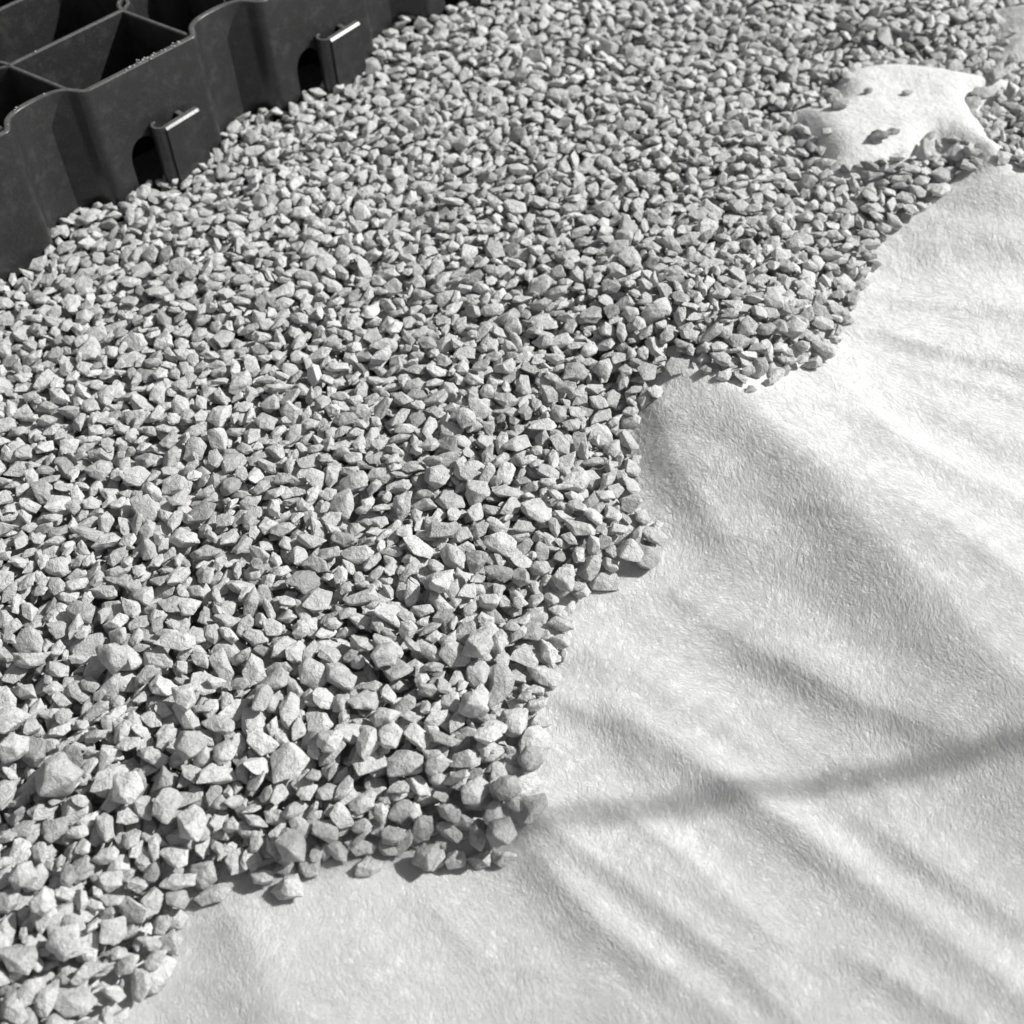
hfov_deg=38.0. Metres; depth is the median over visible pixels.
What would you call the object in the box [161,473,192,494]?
gravel stone
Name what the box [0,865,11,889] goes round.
gravel stone
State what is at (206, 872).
gravel stone
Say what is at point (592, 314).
gravel stone
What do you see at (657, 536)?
gravel stone
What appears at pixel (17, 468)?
gravel stone
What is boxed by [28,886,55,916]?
gravel stone
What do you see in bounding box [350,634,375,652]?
gravel stone
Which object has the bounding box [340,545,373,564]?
gravel stone
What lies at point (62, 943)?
gravel stone
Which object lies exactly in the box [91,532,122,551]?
gravel stone
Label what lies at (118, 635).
gravel stone
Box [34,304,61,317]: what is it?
gravel stone
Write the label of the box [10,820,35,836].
gravel stone
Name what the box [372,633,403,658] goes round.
gravel stone
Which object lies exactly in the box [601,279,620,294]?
gravel stone
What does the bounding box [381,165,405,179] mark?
gravel stone
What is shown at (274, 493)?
gravel stone
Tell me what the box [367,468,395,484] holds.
gravel stone
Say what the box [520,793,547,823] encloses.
gravel stone
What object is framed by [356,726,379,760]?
gravel stone
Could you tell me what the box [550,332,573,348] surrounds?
gravel stone
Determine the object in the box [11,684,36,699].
gravel stone
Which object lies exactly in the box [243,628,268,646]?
gravel stone
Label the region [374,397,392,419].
gravel stone
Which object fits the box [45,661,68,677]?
gravel stone
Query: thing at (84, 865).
gravel stone
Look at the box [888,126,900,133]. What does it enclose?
gravel stone
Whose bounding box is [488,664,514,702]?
gravel stone
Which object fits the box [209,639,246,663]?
gravel stone
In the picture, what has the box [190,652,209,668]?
gravel stone
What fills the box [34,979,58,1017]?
gravel stone
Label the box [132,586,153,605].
gravel stone
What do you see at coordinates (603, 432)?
gravel stone
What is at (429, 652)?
gravel stone
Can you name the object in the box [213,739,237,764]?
gravel stone
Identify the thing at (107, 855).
gravel stone
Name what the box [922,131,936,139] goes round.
gravel stone
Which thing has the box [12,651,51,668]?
gravel stone
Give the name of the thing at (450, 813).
gravel stone
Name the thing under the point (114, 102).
plastic grid paver
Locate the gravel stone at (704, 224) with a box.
[694,217,717,235]
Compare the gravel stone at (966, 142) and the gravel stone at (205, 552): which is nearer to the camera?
the gravel stone at (205, 552)
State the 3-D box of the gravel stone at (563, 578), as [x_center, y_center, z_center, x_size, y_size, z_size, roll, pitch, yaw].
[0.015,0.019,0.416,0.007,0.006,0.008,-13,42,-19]
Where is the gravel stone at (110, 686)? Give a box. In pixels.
[98,673,120,702]
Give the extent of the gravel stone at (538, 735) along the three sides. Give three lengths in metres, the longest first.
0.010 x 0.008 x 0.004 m
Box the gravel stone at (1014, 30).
[1007,27,1018,33]
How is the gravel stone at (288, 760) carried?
on the gravel at (651, 66)
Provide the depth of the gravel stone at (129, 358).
0.49 m
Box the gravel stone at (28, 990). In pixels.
[16,978,41,1007]
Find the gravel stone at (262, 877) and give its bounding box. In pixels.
[250,870,272,884]
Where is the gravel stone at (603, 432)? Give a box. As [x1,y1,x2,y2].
[587,423,612,448]
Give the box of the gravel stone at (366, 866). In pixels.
[355,856,382,876]
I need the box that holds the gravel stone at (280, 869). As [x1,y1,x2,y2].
[272,863,295,875]
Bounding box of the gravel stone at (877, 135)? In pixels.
[867,129,890,142]
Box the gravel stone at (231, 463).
[221,453,246,473]
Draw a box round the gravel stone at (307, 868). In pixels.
[298,853,320,877]
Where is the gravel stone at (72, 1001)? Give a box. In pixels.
[53,982,97,1016]
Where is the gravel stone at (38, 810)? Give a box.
[26,801,57,820]
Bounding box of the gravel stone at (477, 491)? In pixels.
[465,479,489,505]
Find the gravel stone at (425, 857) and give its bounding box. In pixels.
[412,843,439,871]
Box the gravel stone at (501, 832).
[486,816,516,847]
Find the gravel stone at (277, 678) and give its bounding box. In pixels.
[255,667,288,689]
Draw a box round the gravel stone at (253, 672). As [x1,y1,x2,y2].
[242,653,266,687]
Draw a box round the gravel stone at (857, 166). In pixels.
[852,164,862,169]
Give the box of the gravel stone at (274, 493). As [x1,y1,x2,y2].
[263,487,284,499]
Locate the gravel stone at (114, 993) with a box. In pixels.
[99,985,125,1002]
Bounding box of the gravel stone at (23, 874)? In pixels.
[7,860,38,889]
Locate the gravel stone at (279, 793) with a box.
[269,783,288,805]
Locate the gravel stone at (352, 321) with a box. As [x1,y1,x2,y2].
[343,313,362,330]
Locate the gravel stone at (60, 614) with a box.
[46,602,71,635]
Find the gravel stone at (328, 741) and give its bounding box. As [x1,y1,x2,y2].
[316,730,343,752]
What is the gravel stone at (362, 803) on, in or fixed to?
on the gravel at (651, 66)
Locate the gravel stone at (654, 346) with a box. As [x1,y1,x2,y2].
[644,336,667,355]
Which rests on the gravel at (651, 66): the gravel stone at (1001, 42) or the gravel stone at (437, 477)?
the gravel stone at (437, 477)
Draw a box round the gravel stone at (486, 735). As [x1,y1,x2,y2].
[474,726,502,744]
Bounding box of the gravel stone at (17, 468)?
[3,461,28,477]
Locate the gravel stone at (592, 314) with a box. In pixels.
[578,305,601,323]
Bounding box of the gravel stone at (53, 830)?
[41,816,67,842]
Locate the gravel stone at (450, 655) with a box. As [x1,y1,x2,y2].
[438,640,470,667]
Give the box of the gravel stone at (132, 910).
[118,896,146,923]
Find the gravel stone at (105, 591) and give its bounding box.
[87,585,116,598]
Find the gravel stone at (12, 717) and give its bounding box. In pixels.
[0,705,30,733]
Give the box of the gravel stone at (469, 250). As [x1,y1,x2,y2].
[460,244,477,259]
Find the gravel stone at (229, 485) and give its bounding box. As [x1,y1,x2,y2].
[220,477,242,495]
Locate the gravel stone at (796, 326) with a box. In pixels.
[784,316,807,338]
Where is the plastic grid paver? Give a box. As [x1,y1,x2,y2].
[0,0,497,308]
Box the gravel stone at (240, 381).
[229,370,251,394]
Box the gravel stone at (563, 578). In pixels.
[552,567,574,591]
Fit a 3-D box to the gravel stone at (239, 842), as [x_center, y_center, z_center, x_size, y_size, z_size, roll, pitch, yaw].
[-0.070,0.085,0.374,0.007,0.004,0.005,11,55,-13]
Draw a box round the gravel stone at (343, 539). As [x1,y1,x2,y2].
[330,531,357,547]
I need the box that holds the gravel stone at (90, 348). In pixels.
[76,335,100,360]
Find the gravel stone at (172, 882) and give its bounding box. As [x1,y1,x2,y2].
[159,873,196,890]
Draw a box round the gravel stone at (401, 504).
[393,491,411,521]
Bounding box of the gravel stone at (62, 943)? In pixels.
[45,923,79,961]
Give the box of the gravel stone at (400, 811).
[388,799,415,823]
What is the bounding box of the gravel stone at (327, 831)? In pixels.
[312,820,338,843]
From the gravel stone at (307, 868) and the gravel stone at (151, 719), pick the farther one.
the gravel stone at (151, 719)
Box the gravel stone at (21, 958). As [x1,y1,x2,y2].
[0,943,37,974]
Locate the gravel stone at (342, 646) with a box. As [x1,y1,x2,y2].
[316,637,350,654]
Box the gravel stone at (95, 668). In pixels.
[83,653,105,679]
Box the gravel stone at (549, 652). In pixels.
[540,638,557,668]
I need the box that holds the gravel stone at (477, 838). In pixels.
[469,823,485,851]
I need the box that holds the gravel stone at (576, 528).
[564,519,595,535]
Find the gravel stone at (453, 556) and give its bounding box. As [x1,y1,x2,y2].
[440,543,465,568]
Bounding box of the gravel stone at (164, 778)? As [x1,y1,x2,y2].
[151,765,172,794]
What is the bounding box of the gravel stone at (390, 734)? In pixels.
[378,720,402,748]
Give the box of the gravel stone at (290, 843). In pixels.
[275,827,305,861]
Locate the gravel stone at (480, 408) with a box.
[468,397,493,419]
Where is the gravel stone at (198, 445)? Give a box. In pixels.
[183,436,206,461]
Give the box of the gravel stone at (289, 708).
[279,692,299,730]
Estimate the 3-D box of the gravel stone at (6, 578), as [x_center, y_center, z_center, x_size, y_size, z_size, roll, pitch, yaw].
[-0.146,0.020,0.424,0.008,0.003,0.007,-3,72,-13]
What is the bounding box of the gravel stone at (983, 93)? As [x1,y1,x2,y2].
[971,87,994,99]
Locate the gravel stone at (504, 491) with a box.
[491,485,522,497]
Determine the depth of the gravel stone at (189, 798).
0.37 m
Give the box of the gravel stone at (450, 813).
[437,804,460,822]
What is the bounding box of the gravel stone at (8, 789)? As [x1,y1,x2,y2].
[0,780,16,810]
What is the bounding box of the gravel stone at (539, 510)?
[521,498,551,522]
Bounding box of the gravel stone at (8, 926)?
[0,912,16,945]
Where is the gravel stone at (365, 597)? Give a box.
[342,588,380,605]
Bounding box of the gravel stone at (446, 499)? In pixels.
[435,489,464,509]
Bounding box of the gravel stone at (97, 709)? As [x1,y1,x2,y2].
[83,700,108,722]
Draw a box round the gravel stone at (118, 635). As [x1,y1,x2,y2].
[108,627,126,644]
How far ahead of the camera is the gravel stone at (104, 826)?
0.37 m
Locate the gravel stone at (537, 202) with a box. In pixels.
[530,195,548,208]
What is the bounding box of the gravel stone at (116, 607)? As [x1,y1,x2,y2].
[102,600,130,628]
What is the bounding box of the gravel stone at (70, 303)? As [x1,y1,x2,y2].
[61,294,82,314]
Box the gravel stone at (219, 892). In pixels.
[193,883,229,906]
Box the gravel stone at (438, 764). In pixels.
[425,754,452,775]
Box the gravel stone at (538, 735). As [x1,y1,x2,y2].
[518,725,550,752]
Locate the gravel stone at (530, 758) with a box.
[517,746,544,771]
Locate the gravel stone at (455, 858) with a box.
[445,848,465,869]
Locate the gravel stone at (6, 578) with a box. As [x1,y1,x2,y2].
[0,570,13,591]
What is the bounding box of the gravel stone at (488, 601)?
[479,594,500,609]
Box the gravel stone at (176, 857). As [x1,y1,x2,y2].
[159,845,188,868]
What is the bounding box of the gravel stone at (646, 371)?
[637,362,656,380]
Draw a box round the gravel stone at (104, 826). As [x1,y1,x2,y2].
[95,812,114,842]
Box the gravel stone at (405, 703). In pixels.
[394,694,415,716]
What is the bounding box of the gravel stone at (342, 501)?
[328,488,353,519]
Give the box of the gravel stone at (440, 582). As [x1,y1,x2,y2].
[428,569,453,593]
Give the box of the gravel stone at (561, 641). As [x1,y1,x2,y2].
[546,634,570,648]
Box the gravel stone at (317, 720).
[305,711,333,731]
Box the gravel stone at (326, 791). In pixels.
[315,783,337,799]
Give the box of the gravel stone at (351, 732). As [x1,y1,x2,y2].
[334,723,361,743]
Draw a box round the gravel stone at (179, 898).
[165,888,188,909]
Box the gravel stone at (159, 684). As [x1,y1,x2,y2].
[148,674,177,695]
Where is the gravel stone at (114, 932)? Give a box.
[99,916,127,945]
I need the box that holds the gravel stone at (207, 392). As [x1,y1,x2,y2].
[200,384,216,401]
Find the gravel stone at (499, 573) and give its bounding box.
[484,565,513,580]
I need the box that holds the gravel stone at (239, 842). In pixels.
[223,839,245,848]
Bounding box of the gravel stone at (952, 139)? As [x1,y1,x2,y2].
[941,134,960,143]
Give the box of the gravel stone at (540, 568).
[528,561,551,575]
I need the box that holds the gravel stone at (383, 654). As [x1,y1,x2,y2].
[370,642,396,667]
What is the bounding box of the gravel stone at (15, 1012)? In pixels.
[1,998,28,1023]
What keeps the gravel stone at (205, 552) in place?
on the gravel at (651, 66)
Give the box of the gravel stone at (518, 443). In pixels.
[502,434,530,451]
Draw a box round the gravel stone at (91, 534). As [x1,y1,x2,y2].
[70,526,103,541]
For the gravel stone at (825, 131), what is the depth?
0.54 m
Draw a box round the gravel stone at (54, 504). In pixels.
[44,495,70,514]
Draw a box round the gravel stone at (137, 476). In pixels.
[118,466,150,486]
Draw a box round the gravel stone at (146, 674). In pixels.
[134,665,159,686]
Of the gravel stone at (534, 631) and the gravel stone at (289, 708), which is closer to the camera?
the gravel stone at (289, 708)
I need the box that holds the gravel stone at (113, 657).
[95,643,127,674]
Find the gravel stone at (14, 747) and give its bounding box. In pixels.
[0,732,28,762]
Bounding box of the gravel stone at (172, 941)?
[159,929,184,955]
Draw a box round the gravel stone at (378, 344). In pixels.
[369,338,397,351]
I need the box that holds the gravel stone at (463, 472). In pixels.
[453,463,480,480]
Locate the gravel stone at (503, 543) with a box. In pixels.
[483,532,516,557]
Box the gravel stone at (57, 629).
[45,621,68,638]
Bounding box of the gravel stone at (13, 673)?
[1,662,28,683]
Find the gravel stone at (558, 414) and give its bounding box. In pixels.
[550,403,566,422]
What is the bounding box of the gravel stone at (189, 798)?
[178,792,200,808]
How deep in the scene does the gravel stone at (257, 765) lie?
0.38 m
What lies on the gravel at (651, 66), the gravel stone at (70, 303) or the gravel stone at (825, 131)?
the gravel stone at (70, 303)
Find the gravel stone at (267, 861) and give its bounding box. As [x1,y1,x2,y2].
[258,855,274,867]
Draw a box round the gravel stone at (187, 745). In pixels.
[173,730,206,760]
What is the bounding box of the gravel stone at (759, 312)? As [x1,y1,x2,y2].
[751,305,766,318]
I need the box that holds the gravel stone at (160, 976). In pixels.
[147,954,176,994]
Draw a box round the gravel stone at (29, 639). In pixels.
[12,625,43,652]
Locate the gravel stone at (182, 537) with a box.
[169,527,199,547]
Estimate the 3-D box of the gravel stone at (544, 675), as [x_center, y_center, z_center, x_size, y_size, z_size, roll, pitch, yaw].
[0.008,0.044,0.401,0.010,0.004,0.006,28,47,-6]
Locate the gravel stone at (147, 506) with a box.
[130,494,160,524]
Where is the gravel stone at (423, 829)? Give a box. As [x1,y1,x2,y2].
[412,815,433,842]
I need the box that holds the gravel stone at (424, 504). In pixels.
[410,498,436,510]
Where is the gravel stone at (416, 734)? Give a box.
[403,722,430,748]
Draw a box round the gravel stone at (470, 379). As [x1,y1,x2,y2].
[463,373,483,385]
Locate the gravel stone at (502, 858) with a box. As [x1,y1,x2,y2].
[491,851,516,866]
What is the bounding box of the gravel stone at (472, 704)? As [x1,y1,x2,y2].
[458,691,488,717]
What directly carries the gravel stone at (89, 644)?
on the gravel at (651, 66)
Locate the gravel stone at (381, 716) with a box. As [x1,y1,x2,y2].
[369,707,400,726]
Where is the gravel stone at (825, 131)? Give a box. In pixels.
[821,128,831,135]
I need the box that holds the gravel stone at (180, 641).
[153,632,195,650]
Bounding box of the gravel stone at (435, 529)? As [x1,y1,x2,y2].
[426,521,461,537]
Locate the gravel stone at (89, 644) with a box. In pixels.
[69,633,104,657]
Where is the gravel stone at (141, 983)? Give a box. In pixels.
[131,967,151,1002]
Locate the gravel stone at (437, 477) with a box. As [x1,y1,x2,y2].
[424,465,451,489]
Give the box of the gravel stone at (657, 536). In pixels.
[642,526,667,545]
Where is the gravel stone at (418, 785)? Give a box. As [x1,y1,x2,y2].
[406,775,430,797]
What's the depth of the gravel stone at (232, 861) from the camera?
0.37 m
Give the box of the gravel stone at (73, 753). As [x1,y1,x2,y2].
[62,745,84,768]
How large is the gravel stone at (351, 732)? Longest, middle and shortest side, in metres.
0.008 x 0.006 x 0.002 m
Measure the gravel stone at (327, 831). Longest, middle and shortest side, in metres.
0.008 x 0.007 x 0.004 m
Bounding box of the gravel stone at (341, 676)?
[326,663,356,692]
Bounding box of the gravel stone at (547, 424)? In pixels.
[528,418,556,431]
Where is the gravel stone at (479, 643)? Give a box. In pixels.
[461,627,493,658]
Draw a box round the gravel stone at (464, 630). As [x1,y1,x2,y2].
[456,620,475,643]
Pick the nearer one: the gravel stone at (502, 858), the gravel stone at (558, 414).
the gravel stone at (502, 858)
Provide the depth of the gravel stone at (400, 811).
0.37 m
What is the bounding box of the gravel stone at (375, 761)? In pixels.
[351,751,386,775]
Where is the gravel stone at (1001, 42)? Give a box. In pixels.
[995,39,1009,45]
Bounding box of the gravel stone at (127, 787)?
[112,771,143,804]
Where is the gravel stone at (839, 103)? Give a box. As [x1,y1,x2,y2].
[831,99,848,108]
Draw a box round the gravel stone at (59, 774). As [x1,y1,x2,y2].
[35,751,83,797]
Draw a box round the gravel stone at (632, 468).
[625,459,640,476]
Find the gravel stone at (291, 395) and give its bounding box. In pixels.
[281,388,300,405]
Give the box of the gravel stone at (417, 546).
[403,535,432,558]
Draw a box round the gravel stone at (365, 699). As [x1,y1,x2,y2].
[347,689,379,710]
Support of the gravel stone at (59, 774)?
on the gravel at (651, 66)
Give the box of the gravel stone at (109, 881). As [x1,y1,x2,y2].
[98,870,122,892]
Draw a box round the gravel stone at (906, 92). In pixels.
[902,89,912,95]
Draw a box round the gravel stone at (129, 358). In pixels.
[117,351,145,367]
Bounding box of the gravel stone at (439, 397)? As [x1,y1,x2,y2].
[423,389,447,406]
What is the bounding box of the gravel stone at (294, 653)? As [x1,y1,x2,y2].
[285,640,305,664]
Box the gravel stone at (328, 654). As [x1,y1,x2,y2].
[317,645,344,664]
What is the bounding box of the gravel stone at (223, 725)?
[201,715,234,735]
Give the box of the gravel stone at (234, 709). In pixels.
[218,699,247,722]
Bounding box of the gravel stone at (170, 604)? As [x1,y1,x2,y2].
[157,594,189,613]
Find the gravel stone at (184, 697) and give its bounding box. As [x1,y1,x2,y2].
[171,683,195,712]
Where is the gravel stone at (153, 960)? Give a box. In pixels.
[144,949,166,971]
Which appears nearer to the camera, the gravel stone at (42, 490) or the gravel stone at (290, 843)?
the gravel stone at (290, 843)
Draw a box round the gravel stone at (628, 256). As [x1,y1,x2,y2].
[618,246,640,266]
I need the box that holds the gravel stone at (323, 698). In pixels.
[312,687,333,709]
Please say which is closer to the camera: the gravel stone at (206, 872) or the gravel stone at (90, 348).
the gravel stone at (206, 872)
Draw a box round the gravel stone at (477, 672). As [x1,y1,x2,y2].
[465,660,489,688]
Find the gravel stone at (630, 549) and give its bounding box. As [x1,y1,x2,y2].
[616,538,643,561]
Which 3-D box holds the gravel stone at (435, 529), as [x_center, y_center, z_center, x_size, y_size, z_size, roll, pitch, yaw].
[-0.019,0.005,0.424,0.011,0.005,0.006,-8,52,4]
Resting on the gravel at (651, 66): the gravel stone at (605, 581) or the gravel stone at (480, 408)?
the gravel stone at (480, 408)
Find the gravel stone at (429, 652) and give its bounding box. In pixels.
[415,641,439,661]
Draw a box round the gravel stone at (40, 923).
[30,907,57,933]
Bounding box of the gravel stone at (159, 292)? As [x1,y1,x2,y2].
[144,285,170,298]
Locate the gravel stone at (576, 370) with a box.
[562,362,589,380]
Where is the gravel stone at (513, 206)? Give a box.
[503,199,526,214]
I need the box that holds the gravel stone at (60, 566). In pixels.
[44,555,71,576]
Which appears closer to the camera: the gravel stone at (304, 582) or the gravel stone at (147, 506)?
the gravel stone at (304, 582)
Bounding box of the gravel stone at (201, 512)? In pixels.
[188,501,215,524]
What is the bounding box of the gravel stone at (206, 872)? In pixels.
[187,860,217,889]
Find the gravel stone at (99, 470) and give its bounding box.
[83,460,111,481]
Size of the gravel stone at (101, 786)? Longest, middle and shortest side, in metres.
0.011 x 0.007 x 0.004 m
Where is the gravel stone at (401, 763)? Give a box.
[386,750,423,777]
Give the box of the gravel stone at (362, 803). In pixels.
[348,787,376,814]
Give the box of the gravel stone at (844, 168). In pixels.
[839,164,849,172]
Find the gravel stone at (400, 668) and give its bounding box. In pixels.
[380,658,413,681]
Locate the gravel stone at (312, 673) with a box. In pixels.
[298,656,326,688]
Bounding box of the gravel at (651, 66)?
[0,0,1023,1023]
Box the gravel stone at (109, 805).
[101,788,122,812]
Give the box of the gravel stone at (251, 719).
[241,706,267,736]
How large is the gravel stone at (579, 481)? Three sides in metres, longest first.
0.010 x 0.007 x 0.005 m
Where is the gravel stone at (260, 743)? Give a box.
[246,730,278,755]
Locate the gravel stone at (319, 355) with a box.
[308,346,331,363]
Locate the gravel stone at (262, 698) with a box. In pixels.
[251,684,273,711]
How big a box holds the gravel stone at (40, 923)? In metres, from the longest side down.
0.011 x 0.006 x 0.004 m
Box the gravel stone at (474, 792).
[461,776,489,806]
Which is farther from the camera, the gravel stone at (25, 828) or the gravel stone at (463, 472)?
the gravel stone at (463, 472)
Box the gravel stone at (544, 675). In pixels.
[526,665,561,687]
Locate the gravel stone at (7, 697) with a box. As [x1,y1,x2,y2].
[0,686,16,706]
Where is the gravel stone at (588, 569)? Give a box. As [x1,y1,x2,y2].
[575,554,601,580]
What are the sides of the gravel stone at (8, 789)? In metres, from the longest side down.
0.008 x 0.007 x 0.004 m
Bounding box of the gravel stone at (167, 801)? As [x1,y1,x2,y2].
[151,787,182,823]
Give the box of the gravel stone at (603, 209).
[591,201,613,217]
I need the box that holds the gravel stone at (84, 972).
[70,962,108,985]
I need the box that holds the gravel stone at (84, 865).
[72,854,94,884]
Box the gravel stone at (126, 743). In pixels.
[115,737,140,750]
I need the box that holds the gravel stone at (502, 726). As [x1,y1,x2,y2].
[483,719,507,733]
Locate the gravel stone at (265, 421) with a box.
[255,412,278,430]
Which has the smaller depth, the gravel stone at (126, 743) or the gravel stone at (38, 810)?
the gravel stone at (38, 810)
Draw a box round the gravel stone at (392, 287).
[382,278,402,296]
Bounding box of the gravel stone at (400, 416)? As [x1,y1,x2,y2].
[388,408,409,425]
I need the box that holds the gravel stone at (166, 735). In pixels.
[156,725,176,751]
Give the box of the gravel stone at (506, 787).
[492,775,521,800]
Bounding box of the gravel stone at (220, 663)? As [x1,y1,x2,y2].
[209,647,233,680]
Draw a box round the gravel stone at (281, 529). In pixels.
[270,522,295,536]
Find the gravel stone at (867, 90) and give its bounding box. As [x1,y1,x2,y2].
[863,87,872,93]
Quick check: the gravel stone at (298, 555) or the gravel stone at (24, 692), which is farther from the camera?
the gravel stone at (298, 555)
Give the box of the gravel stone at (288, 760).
[270,742,309,783]
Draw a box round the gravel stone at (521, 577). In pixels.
[511,568,529,586]
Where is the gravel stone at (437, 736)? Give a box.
[426,729,460,746]
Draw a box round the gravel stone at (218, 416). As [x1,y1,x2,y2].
[207,405,231,427]
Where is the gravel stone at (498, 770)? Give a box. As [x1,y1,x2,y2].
[490,761,508,780]
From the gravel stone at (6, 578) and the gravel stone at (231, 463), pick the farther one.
the gravel stone at (231, 463)
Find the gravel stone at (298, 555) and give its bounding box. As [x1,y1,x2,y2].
[288,546,307,566]
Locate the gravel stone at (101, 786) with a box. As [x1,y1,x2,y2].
[90,764,128,797]
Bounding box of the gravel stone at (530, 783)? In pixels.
[514,771,541,801]
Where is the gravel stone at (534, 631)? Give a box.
[522,622,542,640]
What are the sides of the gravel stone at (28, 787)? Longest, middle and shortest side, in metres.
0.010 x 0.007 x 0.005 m
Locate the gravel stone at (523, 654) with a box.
[510,643,538,665]
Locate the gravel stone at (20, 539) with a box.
[12,530,28,549]
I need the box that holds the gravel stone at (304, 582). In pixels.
[285,570,322,594]
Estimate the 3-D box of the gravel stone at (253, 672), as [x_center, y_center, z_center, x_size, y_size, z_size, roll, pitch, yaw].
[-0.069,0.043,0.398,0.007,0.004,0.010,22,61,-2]
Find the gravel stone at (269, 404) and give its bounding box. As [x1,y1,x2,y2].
[260,394,279,412]
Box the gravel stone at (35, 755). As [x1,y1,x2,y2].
[20,736,45,766]
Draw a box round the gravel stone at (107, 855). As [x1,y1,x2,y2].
[91,846,118,864]
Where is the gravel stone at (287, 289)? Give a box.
[270,281,294,297]
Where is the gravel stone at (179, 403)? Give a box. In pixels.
[171,395,189,421]
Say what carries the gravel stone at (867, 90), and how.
on the geotextile sheet
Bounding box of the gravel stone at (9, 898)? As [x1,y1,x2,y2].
[0,887,20,913]
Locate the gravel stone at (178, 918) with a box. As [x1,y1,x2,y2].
[163,908,187,930]
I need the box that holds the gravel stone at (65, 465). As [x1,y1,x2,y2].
[54,457,74,479]
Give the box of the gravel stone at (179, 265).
[168,257,191,274]
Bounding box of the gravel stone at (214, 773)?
[196,763,236,783]
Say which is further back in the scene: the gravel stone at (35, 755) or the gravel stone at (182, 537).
the gravel stone at (182, 537)
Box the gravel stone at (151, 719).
[140,710,161,727]
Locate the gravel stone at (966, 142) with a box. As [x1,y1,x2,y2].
[959,139,975,145]
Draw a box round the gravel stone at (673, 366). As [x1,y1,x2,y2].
[664,357,689,375]
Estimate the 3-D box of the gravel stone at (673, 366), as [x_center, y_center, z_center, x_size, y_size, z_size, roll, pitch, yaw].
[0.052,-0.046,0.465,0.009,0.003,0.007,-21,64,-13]
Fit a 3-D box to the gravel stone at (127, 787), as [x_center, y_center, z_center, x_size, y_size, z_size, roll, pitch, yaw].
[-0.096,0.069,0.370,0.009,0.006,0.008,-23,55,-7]
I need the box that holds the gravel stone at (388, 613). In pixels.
[374,602,402,628]
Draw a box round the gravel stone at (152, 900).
[139,887,164,918]
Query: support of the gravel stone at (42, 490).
on the gravel at (651, 66)
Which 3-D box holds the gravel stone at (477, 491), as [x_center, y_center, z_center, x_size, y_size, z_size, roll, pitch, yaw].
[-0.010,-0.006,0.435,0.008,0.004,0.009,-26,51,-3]
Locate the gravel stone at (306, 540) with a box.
[296,533,326,548]
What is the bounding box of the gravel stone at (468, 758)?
[450,749,478,767]
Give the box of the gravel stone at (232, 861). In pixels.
[225,848,245,874]
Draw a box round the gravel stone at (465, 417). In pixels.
[455,407,475,428]
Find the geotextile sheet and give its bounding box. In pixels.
[0,4,1023,1023]
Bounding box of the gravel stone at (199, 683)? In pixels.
[190,669,215,695]
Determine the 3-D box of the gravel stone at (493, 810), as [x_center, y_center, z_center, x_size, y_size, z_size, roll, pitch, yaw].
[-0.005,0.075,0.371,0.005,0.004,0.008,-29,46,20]
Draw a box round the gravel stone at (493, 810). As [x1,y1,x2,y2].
[483,800,502,824]
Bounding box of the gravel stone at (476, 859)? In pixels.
[466,848,492,868]
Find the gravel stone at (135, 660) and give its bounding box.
[119,645,143,670]
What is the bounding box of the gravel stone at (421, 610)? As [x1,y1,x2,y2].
[410,604,433,616]
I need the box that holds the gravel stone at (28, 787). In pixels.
[21,768,38,795]
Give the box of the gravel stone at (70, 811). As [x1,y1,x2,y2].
[61,796,92,824]
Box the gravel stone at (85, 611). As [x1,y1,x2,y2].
[65,600,94,623]
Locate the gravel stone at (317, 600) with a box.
[302,589,332,613]
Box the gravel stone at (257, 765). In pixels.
[243,757,268,774]
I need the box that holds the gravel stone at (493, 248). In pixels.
[485,238,504,258]
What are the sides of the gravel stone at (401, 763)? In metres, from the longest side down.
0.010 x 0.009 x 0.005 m
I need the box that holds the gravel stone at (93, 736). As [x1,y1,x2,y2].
[84,730,108,743]
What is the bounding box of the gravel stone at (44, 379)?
[33,369,57,389]
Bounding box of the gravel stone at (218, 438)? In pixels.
[207,427,227,452]
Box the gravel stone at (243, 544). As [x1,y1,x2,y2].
[230,534,252,553]
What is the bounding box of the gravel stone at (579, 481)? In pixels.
[561,470,590,492]
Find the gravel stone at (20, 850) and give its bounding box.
[8,837,31,867]
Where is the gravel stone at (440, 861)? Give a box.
[430,849,445,871]
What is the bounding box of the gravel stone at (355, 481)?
[338,470,368,492]
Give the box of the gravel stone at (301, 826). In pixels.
[288,816,311,838]
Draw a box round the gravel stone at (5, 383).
[0,377,14,395]
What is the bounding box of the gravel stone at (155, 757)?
[137,746,167,768]
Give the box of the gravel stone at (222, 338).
[212,330,234,347]
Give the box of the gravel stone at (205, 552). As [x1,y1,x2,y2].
[189,545,221,560]
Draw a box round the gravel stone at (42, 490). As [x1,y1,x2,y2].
[31,480,53,505]
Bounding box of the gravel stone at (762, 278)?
[747,274,770,286]
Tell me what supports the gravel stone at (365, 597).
on the gravel at (651, 66)
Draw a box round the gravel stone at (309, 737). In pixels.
[301,729,324,749]
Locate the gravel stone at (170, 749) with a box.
[164,739,175,753]
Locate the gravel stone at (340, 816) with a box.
[329,802,353,828]
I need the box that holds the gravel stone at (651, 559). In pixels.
[636,543,660,569]
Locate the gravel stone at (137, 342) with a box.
[122,333,147,352]
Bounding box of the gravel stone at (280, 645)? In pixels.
[270,636,297,657]
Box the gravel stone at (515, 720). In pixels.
[499,707,527,737]
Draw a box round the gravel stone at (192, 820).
[177,804,206,841]
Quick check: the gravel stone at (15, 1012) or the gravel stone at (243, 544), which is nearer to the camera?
the gravel stone at (15, 1012)
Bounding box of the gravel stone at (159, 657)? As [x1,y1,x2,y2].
[143,646,173,668]
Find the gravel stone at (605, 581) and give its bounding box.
[589,572,619,590]

